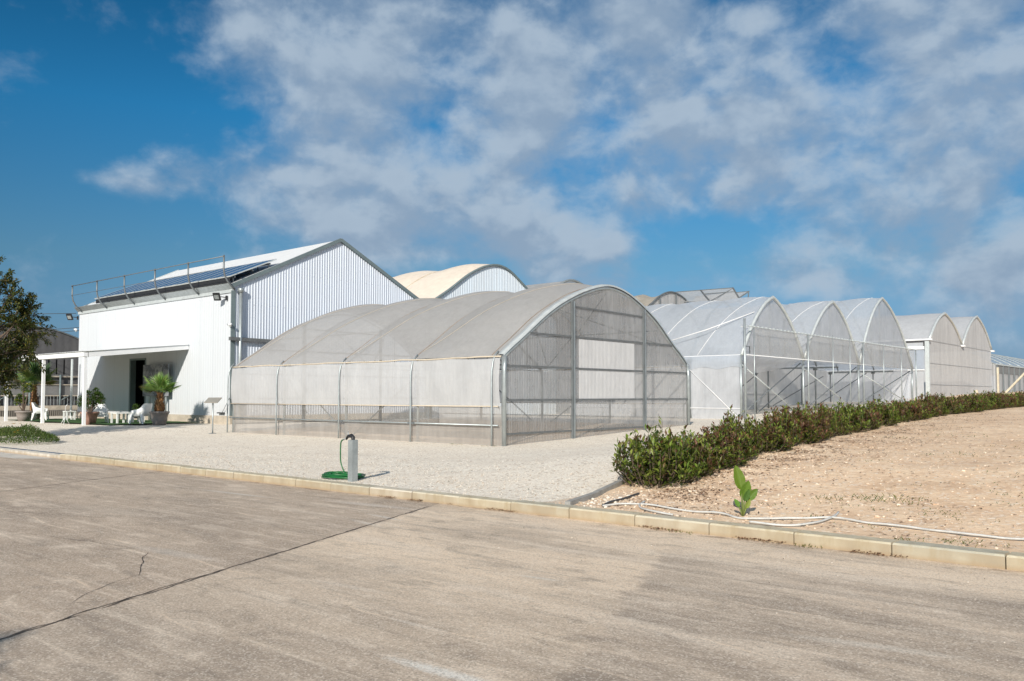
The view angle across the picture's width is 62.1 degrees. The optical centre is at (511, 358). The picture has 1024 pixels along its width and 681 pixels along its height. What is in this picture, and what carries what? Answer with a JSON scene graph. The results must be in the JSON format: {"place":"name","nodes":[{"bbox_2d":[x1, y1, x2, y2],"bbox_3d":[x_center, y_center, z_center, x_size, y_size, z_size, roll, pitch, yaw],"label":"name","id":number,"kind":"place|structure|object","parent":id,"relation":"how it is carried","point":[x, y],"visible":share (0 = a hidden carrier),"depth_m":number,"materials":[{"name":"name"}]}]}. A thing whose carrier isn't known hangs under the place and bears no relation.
{"place":"outdoors","nodes":[
{"label":"outdoors","id":0,"kind":"place"},
{"bbox_2d":[0,452,55,458],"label":"concrete apron","id":1,"kind":"object","parent":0,"point":[9,455],"visible":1,"depth_m":22.34,"materials":[{"name":"grey concrete"}]},
{"bbox_2d":[0,401,913,501],"bbox_3d":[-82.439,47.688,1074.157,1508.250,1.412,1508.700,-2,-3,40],"label":"gravel yard","id":2,"kind":"structure","parent":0,"point":[594,447],"depth_m":21.97,"materials":[{"name":"beige gravel"}]},
{"bbox_2d":[14,380,34,420],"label":"potted shrub","id":3,"kind":"object","parent":2,"relation":"on","point":[23,415],"visible":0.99,"depth_m":41.29,"materials":[{"name":"green plant"}]},
{"bbox_2d":[0,254,57,404],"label":"roadside tree","id":4,"kind":"object","parent":2,"relation":"on","point":[22,322],"visible":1,"depth_m":27.58,"materials":[{"name":"green plant"}]},
{"bbox_2d":[0,423,60,443],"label":"flowering bush","id":5,"kind":"object","parent":2,"relation":"on","point":[20,432],"visible":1,"depth_m":26.07,"materials":[{"name":"green plant"}]},
{"bbox_2d":[13,362,58,418],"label":"potted palm","id":6,"kind":"object","parent":2,"relation":"on","point":[33,375],"visible":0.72,"depth_m":43.27,"materials":[{"name":"green plant"}]},
{"bbox_2d":[0,326,78,416],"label":"dark greenhouse","id":7,"kind":"object","parent":2,"relation":"on","point":[57,398],"visible":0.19,"depth_m":52.55,"materials":[{"name":"grey metal"}]},
{"bbox_2d":[70,359,72,417],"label":"pole","id":8,"kind":"object","parent":2,"relation":"on","point":[71,388],"visible":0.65,"depth_m":46.44,"materials":[{"name":"metal"}]},
{"bbox_2d":[76,387,105,424],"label":"potted shrub","id":9,"kind":"object","parent":2,"relation":"on","point":[91,417],"visible":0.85,"depth_m":36.45,"materials":[{"name":"green plant"}]},
{"bbox_2d":[4,344,188,424],"bbox_3d":[-20.041,1.221,40.602,9.300,3.703,4.742,-2,-3,40],"label":"pergola","id":10,"kind":"object","parent":2,"relation":"on","point":[90,353],"visible":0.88,"depth_m":37.74,"materials":[{"name":"white paint"}]},
{"bbox_2d":[8,418,194,424],"bbox_3d":[-19.597,2.950,40.277,11.400,0.010,4.100,-2,-3,40],"label":"turf mat","id":11,"kind":"object","parent":2,"relation":"on","point":[98,420],"visible":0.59,"depth_m":39.24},
{"bbox_2d":[31,402,48,419],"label":"armchair","id":12,"kind":"object","parent":11,"relation":"on","point":[36,409],"visible":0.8,"depth_m":41.27,"materials":[{"name":"white plastic"}]},
{"bbox_2d":[63,411,75,419],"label":"table","id":13,"kind":"object","parent":11,"relation":"on","point":[71,418],"visible":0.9,"depth_m":42.02,"materials":[{"name":"white plastic"}]},
{"bbox_2d":[89,404,108,422],"bbox_3d":[-18.295,2.401,37.611,0.779,0.864,0.728,2,-3,-34],"label":"armchair","id":14,"kind":"object","parent":11,"relation":"on","point":[102,409],"visible":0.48,"depth_m":37.86,"materials":[{"name":"white plastic"}]},
{"bbox_2d":[110,412,130,422],"bbox_3d":[-17.077,2.580,37.082,0.620,0.460,0.620,-2,-3,40],"label":"table","id":15,"kind":"object","parent":11,"relation":"on","point":[118,413],"visible":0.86,"depth_m":37.01,"materials":[{"name":"white plastic"}]},
{"bbox_2d":[126,414,144,421],"bbox_3d":[-17.003,2.647,38.398,0.600,0.440,0.600,-2,-3,40],"label":"table","id":16,"kind":"object","parent":11,"relation":"on","point":[133,418],"visible":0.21,"depth_m":38.35,"materials":[{"name":"white plastic"}]},
{"bbox_2d":[132,403,139,409],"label":"potted shrub","id":17,"kind":"object","parent":16,"relation":"on","point":[135,405],"visible":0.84,"depth_m":38.35,"materials":[{"name":"green plant"}]},
{"bbox_2d":[129,403,151,423],"bbox_3d":[-15.755,2.341,36.233,0.728,0.864,0.779,-1,-3,13],"label":"armchair","id":18,"kind":"object","parent":11,"relation":"on","point":[143,411],"visible":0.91,"depth_m":35.94,"materials":[{"name":"white plastic"}]},
{"bbox_2d":[143,364,168,419],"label":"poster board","id":19,"kind":"object","parent":2,"relation":"on","point":[149,371],"visible":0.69,"depth_m":40.98,"materials":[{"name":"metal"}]},
{"bbox_2d":[139,371,180,424],"bbox_3d":[-14.942,1.650,36.027,1.606,2.326,1.820,-2,-3,40],"label":"potted palm","id":20,"kind":"object","parent":2,"relation":"on","point":[159,414],"visible":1,"depth_m":35.81,"materials":[{"name":"green plant"}]},
{"bbox_2d":[204,397,221,433],"bbox_3d":[-11.205,2.155,31.837,0.540,1.394,0.365,0,-3,9],"label":"information stand","id":21,"kind":"object","parent":2,"relation":"on","point":[212,400],"visible":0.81,"depth_m":31.82,"materials":[{"name":"metal"}]},
{"bbox_2d":[74,238,428,423],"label":"warehouse","id":22,"kind":"structure","parent":2,"relation":"on","point":[262,306],"depth_m":40.61,"materials":[{"name":"metal"}]},
{"bbox_2d":[0,313,75,314],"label":"overhead cable","id":23,"kind":"object","parent":22,"relation":"attached to","point":[58,313],"visible":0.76,"depth_m":47.35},
{"bbox_2d":[66,314,78,319],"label":"floodlight","id":24,"kind":"object","parent":22,"relation":"attached to","point":[69,316],"visible":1,"depth_m":47.23,"materials":[{"name":"plastic"}]},
{"bbox_2d":[71,255,235,311],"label":"guard rail","id":25,"kind":"object","parent":22,"relation":"attached to","point":[155,280],"visible":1,"depth_m":40.63,"materials":[{"name":"grey metal"}]},
{"bbox_2d":[96,263,270,303],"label":"panel rack","id":26,"kind":"object","parent":22,"relation":"attached to","point":[174,288],"visible":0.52,"depth_m":40.97,"materials":[{"name":"grey metal"}]},
{"bbox_2d":[94,283,142,298],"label":"solar panel","id":27,"kind":"object","parent":26,"relation":"attached to","point":[118,291],"visible":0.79,"depth_m":46.99,"materials":[{"name":"glass"}]},
{"bbox_2d":[103,281,152,297],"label":"solar panel","id":28,"kind":"object","parent":26,"relation":"attached to","point":[110,295],"visible":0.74,"depth_m":46.25,"materials":[{"name":"glass"}]},
{"bbox_2d":[112,279,162,295],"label":"solar panel","id":29,"kind":"object","parent":26,"relation":"attached to","point":[135,288],"visible":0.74,"depth_m":45.59,"materials":[{"name":"glass"}]},
{"bbox_2d":[121,277,173,294],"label":"solar panel","id":30,"kind":"object","parent":26,"relation":"attached to","point":[128,292],"visible":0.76,"depth_m":44.89,"materials":[{"name":"glass"}]},
{"bbox_2d":[130,276,180,292],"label":"solar panel","id":31,"kind":"object","parent":26,"relation":"attached to","point":[139,290],"visible":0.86,"depth_m":44.22,"materials":[{"name":"glass"}]},
{"bbox_2d":[140,274,191,291],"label":"solar panel","id":32,"kind":"object","parent":26,"relation":"attached to","point":[147,289],"visible":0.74,"depth_m":43.50,"materials":[{"name":"glass"}]},
{"bbox_2d":[150,272,202,289],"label":"solar panel","id":33,"kind":"object","parent":26,"relation":"attached to","point":[158,287],"visible":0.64,"depth_m":42.85,"materials":[{"name":"glass"}]},
{"bbox_2d":[160,270,213,287],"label":"solar panel","id":34,"kind":"object","parent":26,"relation":"attached to","point":[168,285],"visible":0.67,"depth_m":42.12,"materials":[{"name":"glass"}]},
{"bbox_2d":[171,269,221,286],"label":"solar panel","id":35,"kind":"object","parent":26,"relation":"attached to","point":[180,283],"visible":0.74,"depth_m":41.49,"materials":[{"name":"glass"}]},
{"bbox_2d":[182,266,235,284],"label":"solar panel","id":36,"kind":"object","parent":26,"relation":"attached to","point":[199,278],"visible":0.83,"depth_m":40.85,"materials":[{"name":"glass"}]},
{"bbox_2d":[193,263,250,282],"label":"solar panel","id":37,"kind":"object","parent":26,"relation":"attached to","point":[208,277],"visible":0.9,"depth_m":40.16,"materials":[{"name":"glass"}]},
{"bbox_2d":[205,261,261,280],"bbox_3d":[-12.892,-4.080,39.543,1.052,0.055,2.606,-2,20,40],"label":"solar panel","id":38,"kind":"object","parent":26,"relation":"attached to","point":[228,272],"visible":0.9,"depth_m":39.49,"materials":[{"name":"glass"}]},
{"bbox_2d":[217,259,276,278],"bbox_3d":[-12.100,-4.110,38.866,1.052,0.055,2.606,-2,20,40],"label":"solar panel","id":39,"kind":"object","parent":26,"relation":"attached to","point":[247,268],"visible":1,"depth_m":38.71,"materials":[{"name":"glass"}]},
{"bbox_2d":[212,293,227,300],"bbox_3d":[-12.813,-2.715,37.311,0.613,0.337,0.308,0,-3,-7],"label":"floodlight","id":40,"kind":"object","parent":22,"relation":"attached to","point":[216,296],"visible":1,"depth_m":37.28,"materials":[{"name":"plastic"}]},
{"bbox_2d":[321,439,365,478],"bbox_3d":[-3.032,1.779,15.197,1.017,0.708,0.597,-2,-3,40],"label":"garden hose","id":41,"kind":"object","parent":2,"relation":"on","point":[343,474],"visible":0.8,"depth_m":14.96,"materials":[{"name":"green rubber"}]},
{"bbox_2d":[343,431,357,481],"bbox_3d":[-2.837,1.725,14.748,0.363,0.920,0.120,-2,-3,40],"label":"tap post","id":42,"kind":"object","parent":2,"relation":"on","point":[352,459],"visible":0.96,"depth_m":14.63,"materials":[{"name":"metal"}]},
{"bbox_2d":[227,283,689,445],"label":"polytunnel","id":43,"kind":"structure","parent":2,"relation":"on","point":[609,343],"depth_m":28.89,"materials":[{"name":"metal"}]},
{"bbox_2d":[393,264,555,417],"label":"arched hall","id":44,"kind":"structure","parent":2,"relation":"on","point":[452,282],"depth_m":50.20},
{"bbox_2d":[526,279,580,413],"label":"netted greenhouse","id":45,"kind":"object","parent":2,"relation":"on","point":[561,408],"visible":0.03,"depth_m":55.71,"materials":[{"name":"grey metal"}]},
{"bbox_2d":[634,287,749,305],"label":"vented greenhouse","id":46,"kind":"object","parent":2,"relation":"on","point":[682,297],"visible":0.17,"depth_m":60.52,"materials":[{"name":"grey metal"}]},
{"bbox_2d":[570,296,916,418],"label":"white greenhouse","id":47,"kind":"object","parent":2,"relation":"on","point":[746,354],"visible":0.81,"depth_m":48.82,"materials":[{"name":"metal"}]},
{"bbox_2d":[823,312,994,398],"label":"grey greenhouse","id":48,"kind":"object","parent":2,"relation":"on","point":[953,355],"visible":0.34,"depth_m":72.33,"materials":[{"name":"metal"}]},
{"bbox_2d":[913,391,1022,400],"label":"soil heap","id":49,"kind":"object","parent":2,"relation":"on","point":[975,394],"visible":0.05,"depth_m":70.11,"materials":[{"name":"brown soil"}]},
{"bbox_2d":[997,367,999,392],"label":"timber post","id":50,"kind":"object","parent":49,"relation":"on","point":[998,389],"visible":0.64,"depth_m":64.34,"materials":[{"name":"beige wood"}]},
{"bbox_2d":[1004,373,1023,393],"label":"timber post","id":51,"kind":"object","parent":49,"relation":"on","point":[1014,383],"visible":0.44,"depth_m":63.62,"materials":[{"name":"beige wood"}]},
{"bbox_2d":[924,354,1023,397],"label":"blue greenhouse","id":52,"kind":"object","parent":2,"relation":"on","point":[1011,370],"visible":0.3,"depth_m":95.81,"materials":[{"name":"grey metal"}]},
{"bbox_2d":[0,452,1023,680],"bbox_3d":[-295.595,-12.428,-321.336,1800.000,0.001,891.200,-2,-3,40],"label":"asphalt road","id":53,"kind":"structure","parent":0,"point":[373,602],"depth_m":6.78,"materials":[{"name":"grey asphalt"}]},
{"bbox_2d":[0,447,59,458],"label":"kerb","id":54,"kind":"structure","parent":53,"relation":"on","point":[35,453],"depth_m":22.90,"materials":[{"name":"concrete"}]},
{"bbox_2d":[2,473,426,636],"bbox_3d":[-5.427,2.109,11.720,11.122,0.001,6.661,-2,-3,40],"label":"pavement crack","id":55,"kind":"object","parent":53,"relation":"on","point":[171,584],"visible":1,"depth_m":7.66,"materials":[{"name":"black asphalt"}]},
{"bbox_2d":[60,453,1023,571],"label":"kerb","id":56,"kind":"structure","parent":53,"relation":"on","point":[988,558],"depth_m":10.37,"materials":[{"name":"concrete"}]},
{"bbox_2d":[70,423,1023,660],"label":"stones","id":57,"kind":"object","parent":53,"relation":"on","point":[601,502],"visible":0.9,"depth_m":12.95,"materials":[{"name":"beige stone"}]},
{"bbox_2d":[450,427,1023,548],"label":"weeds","id":58,"kind":"object","parent":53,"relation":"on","point":[804,545],"visible":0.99,"depth_m":10.83,"materials":[{"name":"green plant"}]},
{"bbox_2d":[0,0,1023,453],"label":"sky","id":59,"kind":"structure","parent":0,"point":[791,151],"materials":[{"name":"blue"}]},
{"bbox_2d":[79,411,1023,556],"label":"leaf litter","id":60,"kind":"object","parent":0,"point":[788,480],"visible":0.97,"depth_m":13.11,"materials":[{"name":"brown plant"}]},
{"bbox_2d":[546,407,1023,552],"bbox_3d":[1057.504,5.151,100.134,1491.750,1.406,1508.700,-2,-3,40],"label":"soil field","id":61,"kind":"structure","parent":0,"point":[950,500],"depth_m":12.07,"materials":[{"name":"brown soil"}]},
{"bbox_2d":[565,474,633,504],"bbox_3d":[1.451,1.941,12.795,0.095,0.315,3.069,-1,-3,27],"label":"garden edging","id":62,"kind":"object","parent":61,"relation":"on","point":[600,491],"visible":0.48,"depth_m":12.30,"materials":[{"name":"grey concrete"}]},
{"bbox_2d":[601,493,639,505],"bbox_3d":[1.500,1.933,11.696,0.039,0.069,1.151,-2,-3,33],"label":"irrigation pipe","id":63,"kind":"object","parent":61,"relation":"on","point":[623,498],"visible":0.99,"depth_m":11.70,"materials":[{"name":"black plastic"}]},
{"bbox_2d":[638,500,673,515],"bbox_3d":[1.780,1.917,10.921,0.222,0.062,1.038,0,-3,-11],"label":"irrigation pipe","id":64,"kind":"object","parent":61,"relation":"on","point":[646,509],"visible":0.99,"depth_m":10.66,"materials":[{"name":"white plastic"}]},
{"bbox_2d":[610,414,706,488],"bbox_3d":[2.192,1.415,13.145,1.467,1.122,1.417,-2,-3,44],"label":"hedge shrub","id":65,"kind":"object","parent":61,"relation":"on","point":[654,462],"visible":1,"depth_m":12.95,"materials":[{"name":"green plant"}]},
{"bbox_2d":[663,424,723,476],"bbox_3d":[2.762,1.491,13.824,1.277,0.871,1.314,1,-3,-21],"label":"hedge shrub","id":66,"kind":"object","parent":61,"relation":"on","point":[701,453],"visible":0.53,"depth_m":13.55,"materials":[{"name":"green plant"}]},
{"bbox_2d":[678,431,748,468],"bbox_3d":[3.322,1.543,14.361,1.396,0.623,1.376,1,-3,-13],"label":"hedge shrub","id":67,"kind":"object","parent":61,"relation":"on","point":[723,448],"visible":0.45,"depth_m":14.07,"materials":[{"name":"green plant"}]},
{"bbox_2d":[693,420,758,461],"bbox_3d":[3.656,1.454,14.936,1.233,0.751,1.251,-2,-3,42],"label":"hedge shrub","id":68,"kind":"object","parent":61,"relation":"on","point":[735,438],"visible":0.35,"depth_m":14.78,"materials":[{"name":"green plant"}]},
{"bbox_2d":[718,404,766,454],"bbox_3d":[4.077,1.315,15.519,1.167,0.985,1.134,2,-3,-37],"label":"hedge shrub","id":69,"kind":"object","parent":61,"relation":"on","point":[748,424],"visible":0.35,"depth_m":15.40,"materials":[{"name":"green plant"}]},
{"bbox_2d":[733,465,757,515],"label":"young banana plant","id":70,"kind":"object","parent":61,"relation":"on","point":[746,492],"visible":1,"depth_m":10.37,"materials":[{"name":"green plant"}]},
{"bbox_2d":[741,421,793,452],"bbox_3d":[4.727,1.468,16.121,1.345,0.656,1.352,1,-3,-17],"label":"hedge shrub","id":71,"kind":"object","parent":61,"relation":"on","point":[785,444],"visible":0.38,"depth_m":15.81,"materials":[{"name":"green plant"}]},
{"bbox_2d":[756,406,803,446],"bbox_3d":[5.229,1.344,16.808,1.031,0.834,1.016,0,-3,-5],"label":"hedge shrub","id":72,"kind":"object","parent":61,"relation":"on","point":[776,421],"visible":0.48,"depth_m":16.66,"materials":[{"name":"green plant"}]},
{"bbox_2d":[760,402,823,444],"bbox_3d":[5.709,1.325,17.372,1.405,0.900,1.418,2,-3,-37],"label":"hedge shrub","id":73,"kind":"object","parent":61,"relation":"on","point":[799,415],"visible":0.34,"depth_m":17.11,"materials":[{"name":"green plant"}]},
{"bbox_2d":[749,511,838,525],"bbox_3d":[3.418,1.864,9.850,1.334,0.073,0.419,1,-3,-22],"label":"irrigation pipe","id":74,"kind":"object","parent":61,"relation":"on","point":[808,523],"visible":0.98,"depth_m":9.65,"materials":[{"name":"white plastic"}]},
{"bbox_2d":[791,405,832,441],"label":"hedge shrub","id":75,"kind":"object","parent":61,"relation":"on","point":[828,433],"visible":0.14,"depth_m":17.72,"materials":[{"name":"green plant"}]},
{"bbox_2d":[602,503,1023,539],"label":"irrigation pipe","id":76,"kind":"object","parent":61,"relation":"on","point":[927,529],"visible":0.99,"depth_m":10.02,"materials":[{"name":"white plastic"}]},
{"bbox_2d":[795,401,839,437],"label":"hedge shrub","id":77,"kind":"object","parent":61,"relation":"on","point":[821,413],"visible":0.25,"depth_m":18.39,"materials":[{"name":"green plant"}]},
{"bbox_2d":[825,404,853,435],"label":"hedge shrub","id":78,"kind":"object","parent":61,"relation":"on","point":[841,417],"visible":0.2,"depth_m":18.93,"materials":[{"name":"green plant"}]},
{"bbox_2d":[825,397,870,432],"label":"hedge shrub","id":79,"kind":"object","parent":61,"relation":"on","point":[856,424],"visible":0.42,"depth_m":19.60,"materials":[{"name":"green plant"}]},
{"bbox_2d":[836,402,881,430],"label":"hedge shrub","id":80,"kind":"object","parent":61,"relation":"on","point":[868,415],"visible":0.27,"depth_m":20.14,"materials":[{"name":"green plant"}]},
{"bbox_2d":[858,403,883,427],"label":"hedge shrub","id":81,"kind":"object","parent":61,"relation":"on","point":[876,413],"visible":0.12,"depth_m":20.72,"materials":[{"name":"green plant"}]},
{"bbox_2d":[856,394,900,425],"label":"hedge shrub","id":82,"kind":"object","parent":61,"relation":"on","point":[886,414],"visible":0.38,"depth_m":21.22,"materials":[{"name":"green plant"}]},
{"bbox_2d":[878,400,903,423],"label":"hedge shrub","id":83,"kind":"object","parent":61,"relation":"on","point":[901,418],"visible":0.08,"depth_m":22.01,"materials":[{"name":"green plant"}]},
{"bbox_2d":[884,401,914,421],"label":"hedge shrub","id":84,"kind":"object","parent":61,"relation":"on","point":[899,405],"visible":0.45,"depth_m":22.55,"materials":[{"name":"green plant"}]},
{"bbox_2d":[889,396,923,420],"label":"hedge shrub","id":85,"kind":"object","parent":61,"relation":"on","point":[913,406],"visible":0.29,"depth_m":23.00,"materials":[{"name":"green plant"}]},
{"bbox_2d":[894,398,933,419],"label":"hedge shrub","id":86,"kind":"object","parent":61,"relation":"on","point":[925,414],"visible":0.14,"depth_m":23.49,"materials":[{"name":"green plant"}]},
{"bbox_2d":[907,397,932,418],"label":"hedge shrub","id":87,"kind":"object","parent":61,"relation":"on","point":[925,407],"visible":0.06,"depth_m":24.28,"materials":[{"name":"green plant"}]},
{"bbox_2d":[910,391,942,416],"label":"hedge shrub","id":88,"kind":"object","parent":61,"relation":"on","point":[933,405],"visible":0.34,"depth_m":24.91,"materials":[{"name":"green plant"}]},
{"bbox_2d":[929,395,949,415],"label":"hedge shrub","id":89,"kind":"object","parent":61,"relation":"on","point":[945,408],"visible":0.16,"depth_m":25.48,"materials":[{"name":"green plant"}]},
{"bbox_2d":[922,392,958,414],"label":"hedge shrub","id":90,"kind":"object","parent":61,"relation":"on","point":[941,398],"visible":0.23,"depth_m":26.03,"materials":[{"name":"green plant"}]},
{"bbox_2d":[944,393,963,413],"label":"hedge shrub","id":91,"kind":"object","parent":61,"relation":"on","point":[960,407],"visible":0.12,"depth_m":26.51,"materials":[{"name":"green plant"}]},
{"bbox_2d":[945,395,969,413],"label":"hedge shrub","id":92,"kind":"object","parent":61,"relation":"on","point":[965,410],"visible":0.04,"depth_m":27.15,"materials":[{"name":"green plant"}]},
{"bbox_2d":[956,397,976,412],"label":"hedge shrub","id":93,"kind":"object","parent":61,"relation":"on","point":[968,404],"visible":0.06,"depth_m":27.89,"materials":[{"name":"green plant"}]},
{"bbox_2d":[956,394,983,411],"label":"hedge shrub","id":94,"kind":"object","parent":61,"relation":"on","point":[975,403],"visible":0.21,"depth_m":28.38,"materials":[{"name":"green plant"}]},
{"bbox_2d":[954,395,986,411],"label":"hedge shrub","id":95,"kind":"object","parent":61,"relation":"on","point":[984,404],"visible":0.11,"depth_m":28.95,"materials":[{"name":"green plant"}]},
{"bbox_2d":[964,390,987,410],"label":"hedge shrub","id":96,"kind":"object","parent":61,"relation":"on","point":[976,395],"visible":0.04,"depth_m":29.61,"materials":[{"name":"green plant"}]},
{"bbox_2d":[966,391,994,409],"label":"hedge shrub","id":97,"kind":"object","parent":61,"relation":"on","point":[986,401],"visible":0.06,"depth_m":30.24,"materials":[{"name":"green plant"}]},
{"bbox_2d":[981,395,997,409],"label":"hedge shrub","id":98,"kind":"object","parent":61,"relation":"on","point":[993,403],"visible":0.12,"depth_m":30.83,"materials":[{"name":"green plant"}]},
{"bbox_2d":[979,390,1002,408],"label":"hedge shrub","id":99,"kind":"object","parent":61,"relation":"on","point":[995,399],"visible":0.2,"depth_m":31.38,"materials":[{"name":"green plant"}]},
{"bbox_2d":[979,389,1009,408],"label":"hedge shrub","id":100,"kind":"object","parent":61,"relation":"on","point":[1006,403],"visible":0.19,"depth_m":31.96,"materials":[{"name":"green plant"}]},
{"bbox_2d":[991,392,1016,407],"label":"hedge shrub","id":101,"kind":"object","parent":61,"relation":"on","point":[1007,397],"visible":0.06,"depth_m":33.14,"materials":[{"name":"green plant"}]},
{"bbox_2d":[996,390,1017,407],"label":"hedge shrub","id":102,"kind":"object","parent":61,"relation":"on","point":[1014,399],"visible":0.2,"depth_m":33.78,"materials":[{"name":"green plant"}]},
{"bbox_2d":[1001,391,1022,406],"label":"hedge shrub","id":103,"kind":"object","parent":61,"relation":"on","point":[1019,404],"visible":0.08,"depth_m":34.38,"materials":[{"name":"green plant"}]},
{"bbox_2d":[1008,391,1023,406],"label":"hedge shrub","id":104,"kind":"object","parent":61,"relation":"on","point":[1020,397],"visible":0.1,"depth_m":35.54,"materials":[{"name":"green plant"}]}
]}

